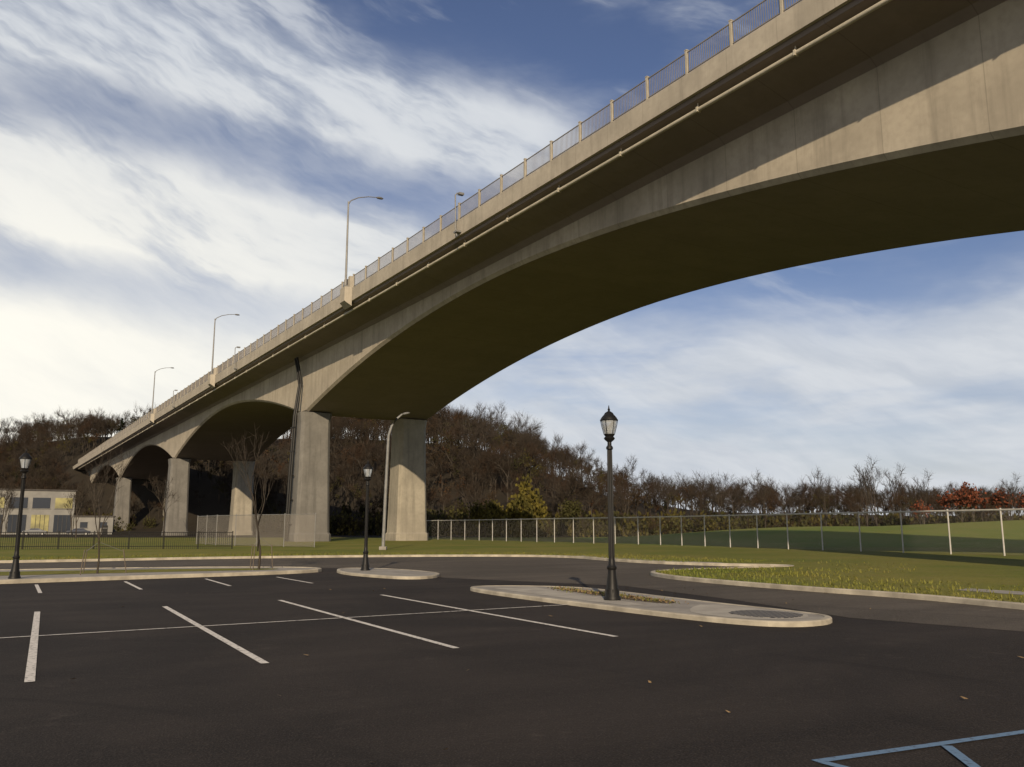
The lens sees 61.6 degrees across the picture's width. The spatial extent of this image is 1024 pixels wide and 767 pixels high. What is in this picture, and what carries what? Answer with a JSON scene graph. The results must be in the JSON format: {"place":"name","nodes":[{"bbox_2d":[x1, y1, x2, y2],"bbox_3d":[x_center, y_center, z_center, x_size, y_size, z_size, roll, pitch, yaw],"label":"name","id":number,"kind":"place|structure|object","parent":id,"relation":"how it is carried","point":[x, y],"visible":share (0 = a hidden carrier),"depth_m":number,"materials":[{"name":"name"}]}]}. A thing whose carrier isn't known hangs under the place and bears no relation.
{"place":"outdoors","nodes":[
{"label":"outdoors","id":0,"kind":"place"},
{"bbox_2d":[0,567,315,579],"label":"median pavement","id":1,"kind":"structure","parent":0,"point":[114,574],"depth_m":30.12,"materials":[{"name":"concrete"}]},
{"bbox_2d":[8,449,31,578],"bbox_3d":[-15.000,3.949,26.208,0.378,3.918,0.378,4,-10,-24],"label":"street lamp","id":2,"kind":"object","parent":1,"relation":"on","point":[25,459],"visible":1,"depth_m":26.15,"materials":[{"name":"black metal"}]},
{"bbox_2d":[0,568,274,575],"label":"grass strip","id":3,"kind":"object","parent":1,"relation":"on","point":[94,571],"depth_m":30.00,"materials":[{"name":"green plant"}]},
{"bbox_2d":[80,542,126,574],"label":"tree stakes","id":4,"kind":"object","parent":3,"relation":"on","point":[86,555],"visible":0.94,"depth_m":29.10,"materials":[{"name":"brown wood"}]},
{"bbox_2d":[82,446,131,573],"bbox_3d":[-13.862,4.328,28.918,1.878,4.730,1.298,0,-10,0],"label":"young tree","id":5,"kind":"object","parent":3,"relation":"on","point":[99,516],"visible":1,"depth_m":29.09,"materials":[{"name":"brown plant"}]},
{"bbox_2d":[221,423,282,568],"bbox_3d":[-9.621,4.242,31.485,2.117,5.708,1.657,0,-10,0],"label":"young tree","id":6,"kind":"object","parent":3,"relation":"on","point":[264,503],"visible":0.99,"depth_m":31.54,"materials":[{"name":"brown plant"}]},
{"bbox_2d":[250,537,272,569],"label":"tree stakes","id":7,"kind":"object","parent":3,"relation":"on","point":[254,555],"visible":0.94,"depth_m":31.75,"materials":[{"name":"brown wood"}]},
{"bbox_2d":[0,437,1013,537],"bbox_3d":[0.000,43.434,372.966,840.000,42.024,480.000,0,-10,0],"label":"hill","id":8,"kind":"structure","parent":0,"point":[210,504],"depth_m":226.71,"materials":[{"name":"brown plant"}]},
{"bbox_2d":[0,490,16,533],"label":"bare tree","id":9,"kind":"object","parent":8,"relation":"on","point":[8,502],"visible":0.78,"depth_m":157.81,"materials":[{"name":"brown plant"}]},
{"bbox_2d":[0,477,17,535],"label":"bare tree","id":10,"kind":"object","parent":8,"relation":"on","point":[8,496],"visible":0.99,"depth_m":148.22,"materials":[{"name":"brown plant"}]},
{"bbox_2d":[22,528,46,534],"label":"parked car","id":11,"kind":"object","parent":8,"relation":"on","point":[35,530],"visible":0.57,"depth_m":175.69,"materials":[{"name":"silver metal"}]},
{"bbox_2d":[0,489,76,533],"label":"building","id":12,"kind":"structure","parent":8,"relation":"on","point":[44,509],"depth_m":197.00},
{"bbox_2d":[0,497,4,508],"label":"window","id":13,"kind":"structure","parent":12,"relation":"in","point":[3,500],"depth_m":193.56,"materials":[{"name":"yellow glass"}]},
{"bbox_2d":[9,497,27,508],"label":"window","id":14,"kind":"structure","parent":12,"relation":"in","point":[16,503],"depth_m":195.03,"materials":[{"name":"grey glass"}]},
{"bbox_2d":[31,498,50,508],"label":"window","id":15,"kind":"structure","parent":12,"relation":"in","point":[38,503],"depth_m":197.18,"materials":[{"name":"grey glass"}]},
{"bbox_2d":[55,498,72,508],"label":"window","id":16,"kind":"structure","parent":12,"relation":"in","point":[59,502],"depth_m":199.22,"materials":[{"name":"yellow glass"}]},
{"bbox_2d":[64,491,86,533],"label":"bare tree","id":17,"kind":"object","parent":8,"relation":"on","point":[70,514],"visible":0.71,"depth_m":168.58,"materials":[{"name":"brown plant"}]},
{"bbox_2d":[66,528,90,534],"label":"parked car","id":18,"kind":"object","parent":8,"relation":"on","point":[80,530],"visible":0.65,"depth_m":177.76,"materials":[{"name":"grey metal"}]},
{"bbox_2d":[73,516,115,533],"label":"building","id":19,"kind":"structure","parent":8,"relation":"on","point":[87,523],"depth_m":194.70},
{"bbox_2d":[80,522,87,527],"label":"window","id":20,"kind":"structure","parent":19,"relation":"in","point":[82,524],"depth_m":193.77,"materials":[{"name":"grey glass"}]},
{"bbox_2d":[102,525,107,533],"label":"door","id":21,"kind":"structure","parent":19,"relation":"in","point":[105,527],"depth_m":195.32,"materials":[{"name":"black paint"}]},
{"bbox_2d":[142,475,179,535],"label":"bare tree","id":22,"kind":"object","parent":8,"relation":"on","point":[157,483],"visible":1,"depth_m":147.78,"materials":[{"name":"brown plant"}]},
{"bbox_2d":[466,499,504,536],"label":"bush","id":23,"kind":"object","parent":8,"relation":"on","point":[491,510],"visible":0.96,"depth_m":141.92,"materials":[{"name":"green plant"}]},
{"bbox_2d":[12,418,999,518],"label":"evergreen woodland","id":24,"kind":"object","parent":8,"relation":"on","point":[121,429],"visible":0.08,"depth_m":259.58,"materials":[{"name":"green plant"}]},
{"bbox_2d":[0,402,1023,535],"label":"bare woodland","id":25,"kind":"object","parent":8,"relation":"on","point":[565,457],"visible":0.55,"depth_m":208.34,"materials":[{"name":"brown plant"}]},
{"bbox_2d":[500,475,547,537],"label":"autumn tree","id":26,"kind":"object","parent":8,"relation":"on","point":[529,505],"visible":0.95,"depth_m":139.54,"materials":[{"name":"yellow plant"}]},
{"bbox_2d":[73,499,1023,537],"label":"underbrush","id":27,"kind":"object","parent":8,"relation":"on","point":[344,523],"visible":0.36,"depth_m":157.60,"materials":[{"name":"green plant"}]},
{"bbox_2d":[558,498,583,526],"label":"autumn tree","id":28,"kind":"object","parent":8,"relation":"on","point":[570,510],"visible":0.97,"depth_m":144.06,"materials":[{"name":"green plant"}]},
{"bbox_2d":[616,483,638,514],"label":"bare tree","id":29,"kind":"object","parent":8,"relation":"on","point":[620,493],"visible":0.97,"depth_m":164.72,"materials":[{"name":"brown plant"}]},
{"bbox_2d":[651,472,677,514],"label":"bare tree","id":30,"kind":"object","parent":8,"relation":"on","point":[663,491],"visible":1,"depth_m":169.91,"materials":[{"name":"brown plant"}]},
{"bbox_2d":[746,468,773,527],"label":"bare tree","id":31,"kind":"object","parent":8,"relation":"on","point":[763,488],"visible":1,"depth_m":162.76,"materials":[{"name":"brown plant"}]},
{"bbox_2d":[806,468,836,525],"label":"bare tree","id":32,"kind":"object","parent":8,"relation":"on","point":[820,488],"visible":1,"depth_m":155.97,"materials":[{"name":"brown plant"}]},
{"bbox_2d":[851,467,888,525],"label":"bare tree","id":33,"kind":"object","parent":8,"relation":"on","point":[878,473],"visible":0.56,"depth_m":160.17,"materials":[{"name":"brown plant"}]},
{"bbox_2d":[875,463,905,515],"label":"bare tree","id":34,"kind":"object","parent":8,"relation":"on","point":[896,485],"visible":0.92,"depth_m":167.74,"materials":[{"name":"brown plant"}]},
{"bbox_2d":[0,568,1023,766],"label":"parking lot","id":35,"kind":"structure","parent":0,"point":[520,693],"depth_m":9.03,"materials":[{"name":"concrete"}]},
{"bbox_2d":[24,612,39,681],"bbox_3d":[-7.125,3.773,12.816,0.100,0.001,8.719,5,-11,-28],"label":"parking line","id":36,"kind":"object","parent":35,"relation":"on","point":[30,673],"visible":1,"depth_m":11.15,"materials":[{"name":"white paint"}]},
{"bbox_2d":[35,584,41,592],"bbox_3d":[-12.685,5.486,22.988,0.090,0.001,3.741,5,-11,-30],"label":"parking line","id":37,"kind":"object","parent":35,"relation":"on","point":[38,588],"visible":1,"depth_m":22.96,"materials":[{"name":"white paint"}]},
{"bbox_2d":[0,567,321,583],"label":"median pavement kerb","id":38,"kind":"structure","parent":35,"relation":"on","point":[67,579],"depth_m":27.83,"materials":[{"name":"concrete"}]},
{"bbox_2d":[162,606,268,662],"bbox_3d":[-5.065,3.973,14.005,0.100,0.001,8.680,5,-11,-29],"label":"parking line","id":39,"kind":"object","parent":35,"relation":"on","point":[242,650],"visible":1,"depth_m":12.56,"materials":[{"name":"white paint"}]},
{"bbox_2d":[2,604,567,637],"bbox_3d":[-6.475,3.844,13.261,18.366,0.001,0.070,6,-11,-32],"label":"parking line","id":40,"kind":"object","parent":35,"relation":"on","point":[275,621],"visible":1,"depth_m":14.65,"materials":[{"name":"white paint"}]},
{"bbox_2d":[279,600,458,647],"bbox_3d":[-2.985,4.212,15.425,0.100,0.001,9.007,5,-11,-29],"label":"parking line","id":41,"kind":"object","parent":35,"relation":"on","point":[436,642],"visible":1,"depth_m":13.95,"materials":[{"name":"white paint"}]},
{"bbox_2d":[340,568,435,575],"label":"lamp island","id":42,"kind":"structure","parent":35,"relation":"on","point":[390,572],"depth_m":29.83,"materials":[{"name":"concrete"}]},
{"bbox_2d":[360,460,372,570],"bbox_3d":[-5.350,4.835,31.636,0.388,4.012,0.388,-6,-11,32],"label":"street lamp","id":43,"kind":"object","parent":42,"relation":"on","point":[367,469],"visible":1,"depth_m":31.57,"materials":[{"name":"black metal"}]},
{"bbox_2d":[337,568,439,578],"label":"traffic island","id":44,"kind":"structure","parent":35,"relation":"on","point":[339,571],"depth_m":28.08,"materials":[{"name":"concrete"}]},
{"bbox_2d":[383,595,614,636],"bbox_3d":[-0.810,4.446,16.810,0.100,0.001,9.401,6,-11,-30],"label":"parking line","id":45,"kind":"object","parent":35,"relation":"on","point":[508,617],"visible":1,"depth_m":15.34,"materials":[{"name":"white paint"}]},
{"bbox_2d":[72,587,1023,749],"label":"fallen leaves","id":46,"kind":"object","parent":35,"relation":"on","point":[648,680],"visible":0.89,"depth_m":9.66,"materials":[{"name":"brown plant"}]},
{"bbox_2d":[476,586,823,620],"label":"traffic island","id":47,"kind":"structure","parent":35,"relation":"on","point":[683,606],"depth_m":17.56,"materials":[{"name":"concrete"}]},
{"bbox_2d":[496,587,643,605],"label":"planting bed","id":48,"kind":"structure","parent":47,"relation":"on","point":[541,591],"depth_m":19.59,"materials":[{"name":"brown soil"}]},
{"bbox_2d":[600,405,620,599],"bbox_3d":[2.150,2.559,18.735,0.406,4.201,0.406,0,-10,0],"label":"street lamp","id":49,"kind":"object","parent":47,"relation":"on","point":[609,420],"visible":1,"depth_m":18.67,"materials":[{"name":"black metal"}]},
{"bbox_2d":[558,588,673,602],"bbox_3d":[2.179,4.877,19.848,0.637,0.001,5.043,5,-11,-26],"label":"planting bed","id":50,"kind":"object","parent":47,"relation":"on","point":[631,598],"visible":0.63,"depth_m":18.72,"materials":[{"name":"brown soil"}]},
{"bbox_2d":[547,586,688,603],"bbox_3d":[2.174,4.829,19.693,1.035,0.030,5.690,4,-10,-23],"label":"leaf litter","id":51,"kind":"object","parent":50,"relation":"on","point":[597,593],"visible":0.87,"depth_m":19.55,"materials":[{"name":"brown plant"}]},
{"bbox_2d":[690,605,808,619],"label":"paving ramp","id":52,"kind":"structure","parent":47,"relation":"on","point":[719,610],"depth_m":15.83,"materials":[{"name":"concrete"}]},
{"bbox_2d":[729,610,802,617],"bbox_3d":[4.536,4.132,15.359,1.134,0.032,1.319,9,-13,-42],"label":"drain grate","id":53,"kind":"object","parent":47,"relation":"on","point":[766,614],"visible":0.79,"depth_m":15.38,"materials":[{"name":"grey metal"}]},
{"bbox_2d":[470,585,831,626],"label":"traffic island kerb","id":54,"kind":"structure","parent":35,"relation":"on","point":[826,620],"depth_m":15.96,"materials":[{"name":"concrete"}]},
{"bbox_2d":[821,761,847,766],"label":"accessible bay line","id":55,"kind":"object","parent":35,"relation":"on","point":[831,764],"visible":1,"depth_m":5.87,"materials":[{"name":"blue paint"}]},
{"bbox_2d":[813,730,1023,762],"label":"accessible bay line","id":56,"kind":"object","parent":35,"relation":"on","point":[916,746],"visible":1,"depth_m":6.35,"materials":[{"name":"blue paint"}]},
{"bbox_2d":[941,745,980,766],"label":"accessible bay line","id":57,"kind":"object","parent":35,"relation":"on","point":[962,757],"visible":1,"depth_m":6.05,"materials":[{"name":"blue paint"}]},
{"bbox_2d":[0,538,1023,603],"bbox_3d":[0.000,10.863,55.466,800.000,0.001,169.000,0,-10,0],"label":"lawn","id":58,"kind":"structure","parent":0,"point":[964,567],"depth_m":51.48,"materials":[{"name":"green plant"}]},
{"bbox_2d":[70,480,92,538],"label":"bare tree","id":59,"kind":"object","parent":58,"relation":"on","point":[80,499],"visible":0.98,"depth_m":126.87,"materials":[{"name":"brown plant"}]},
{"bbox_2d":[0,531,232,549],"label":"picket fence","id":60,"kind":"object","parent":58,"relation":"on","point":[22,546],"visible":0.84,"depth_m":62.01,"materials":[{"name":"black metal"}]},
{"bbox_2d":[196,513,315,546],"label":"construction fence","id":61,"kind":"object","parent":58,"relation":"on","point":[280,533],"visible":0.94,"depth_m":71.44,"materials":[{"name":"grey metal"}]},
{"bbox_2d":[379,412,409,549],"bbox_3d":[-8.271,6.831,60.709,1.958,9.698,0.500,0,-10,0],"label":"tall street lamp","id":62,"kind":"object","parent":58,"relation":"on","point":[382,547],"visible":0.99,"depth_m":60.54,"materials":[{"name":"metal"}]},
{"bbox_2d":[579,555,718,562],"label":"footpath","id":63,"kind":"structure","parent":58,"relation":"on","point":[660,560],"depth_m":40.14,"materials":[{"name":"concrete"}]},
{"bbox_2d":[427,508,1023,555],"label":"chain link fence","id":64,"kind":"object","parent":58,"relation":"on","point":[820,513],"visible":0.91,"depth_m":62.89,"materials":[{"name":"metal"}]},
{"bbox_2d":[574,520,1023,546],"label":"grass mound","id":65,"kind":"object","parent":58,"relation":"on","point":[774,537],"depth_m":86.82,"materials":[{"name":"green plant"}]},
{"bbox_2d":[844,455,878,525],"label":"bare tree","id":66,"kind":"object","parent":65,"relation":"on","point":[865,484],"visible":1,"depth_m":150.00,"materials":[{"name":"brown plant"}]},
{"bbox_2d":[905,468,932,523],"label":"bare tree","id":67,"kind":"object","parent":65,"relation":"on","point":[922,493],"visible":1,"depth_m":147.88,"materials":[{"name":"brown plant"}]},
{"bbox_2d":[994,471,1019,519],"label":"bare tree","id":68,"kind":"object","parent":65,"relation":"on","point":[1010,493],"visible":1,"depth_m":143.98,"materials":[{"name":"brown plant"}]},
{"bbox_2d":[0,557,1023,630],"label":"road","id":69,"kind":"structure","parent":0,"point":[563,570],"depth_m":27.59,"materials":[{"name":"grey asphalt"}]},
{"bbox_2d":[0,554,1023,609],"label":"lawn kerb","id":70,"kind":"structure","parent":69,"relation":"on","point":[984,602],"depth_m":28.55,"materials":[{"name":"concrete"}]},
{"bbox_2d":[0,0,1023,515],"label":"sky","id":71,"kind":"structure","parent":0,"point":[169,168],"materials":[{"name":"blue"}]},
{"bbox_2d":[960,588,1023,594],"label":"pavement","id":72,"kind":"structure","parent":0,"point":[1002,591],"depth_m":20.53,"materials":[{"name":"concrete"}]},
{"label":"ground","id":73,"kind":"structure","parent":0,"visible":0},
{"bbox_2d":[426,481,441,521],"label":"bare tree","id":74,"kind":"object","parent":73,"relation":"on","point":[429,500],"visible":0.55,"depth_m":139.61,"materials":[{"name":"brown plant"}]},
{"bbox_2d":[73,0,1023,541],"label":"bridge","id":75,"kind":"structure","parent":73,"relation":"on","point":[803,132],"depth_m":52.55,"materials":[{"name":"concrete"}]},
{"bbox_2d":[151,367,173,413],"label":"bridge street lamp","id":76,"kind":"object","parent":75,"relation":"on","point":[153,389],"visible":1,"depth_m":170.60,"materials":[{"name":"grey metal"}]},
{"bbox_2d":[210,314,238,373],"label":"bridge street lamp","id":77,"kind":"object","parent":75,"relation":"on","point":[214,340],"visible":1,"depth_m":127.62,"materials":[{"name":"grey metal"}]},
{"bbox_2d":[343,196,383,286],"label":"bridge street lamp","id":78,"kind":"object","parent":75,"relation":"on","point":[346,259],"visible":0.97,"depth_m":81.59,"materials":[{"name":"grey metal"}]},
{"bbox_2d":[453,192,463,235],"bbox_3d":[-3.860,-12.277,62.322,0.700,3.334,0.500,6,-11,-31],"label":"street light","id":79,"kind":"object","parent":75,"relation":"on","point":[456,232],"visible":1,"depth_m":62.18,"materials":[{"name":"grey metal"}]},
{"bbox_2d":[703,473,735,517],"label":"bare tree","id":80,"kind":"object","parent":73,"relation":"on","point":[711,485],"visible":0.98,"depth_m":170.13,"materials":[{"name":"brown plant"}]},
{"bbox_2d":[908,500,932,523],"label":"red leaved tree","id":81,"kind":"object","parent":73,"relation":"on","point":[918,507],"visible":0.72,"depth_m":153.17,"materials":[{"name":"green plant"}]},
{"bbox_2d":[936,485,981,522],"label":"red leaved tree","id":82,"kind":"object","parent":73,"relation":"on","point":[968,498],"visible":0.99,"depth_m":155.66,"materials":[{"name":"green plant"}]},
{"bbox_2d":[950,481,989,521],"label":"red leaved tree","id":83,"kind":"object","parent":73,"relation":"on","point":[983,499],"visible":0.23,"depth_m":161.15,"materials":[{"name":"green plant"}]},
{"bbox_2d":[988,486,1023,520],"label":"red leaved tree","id":84,"kind":"object","parent":73,"relation":"on","point":[996,499],"visible":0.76,"depth_m":154.79,"materials":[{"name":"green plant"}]}
]}

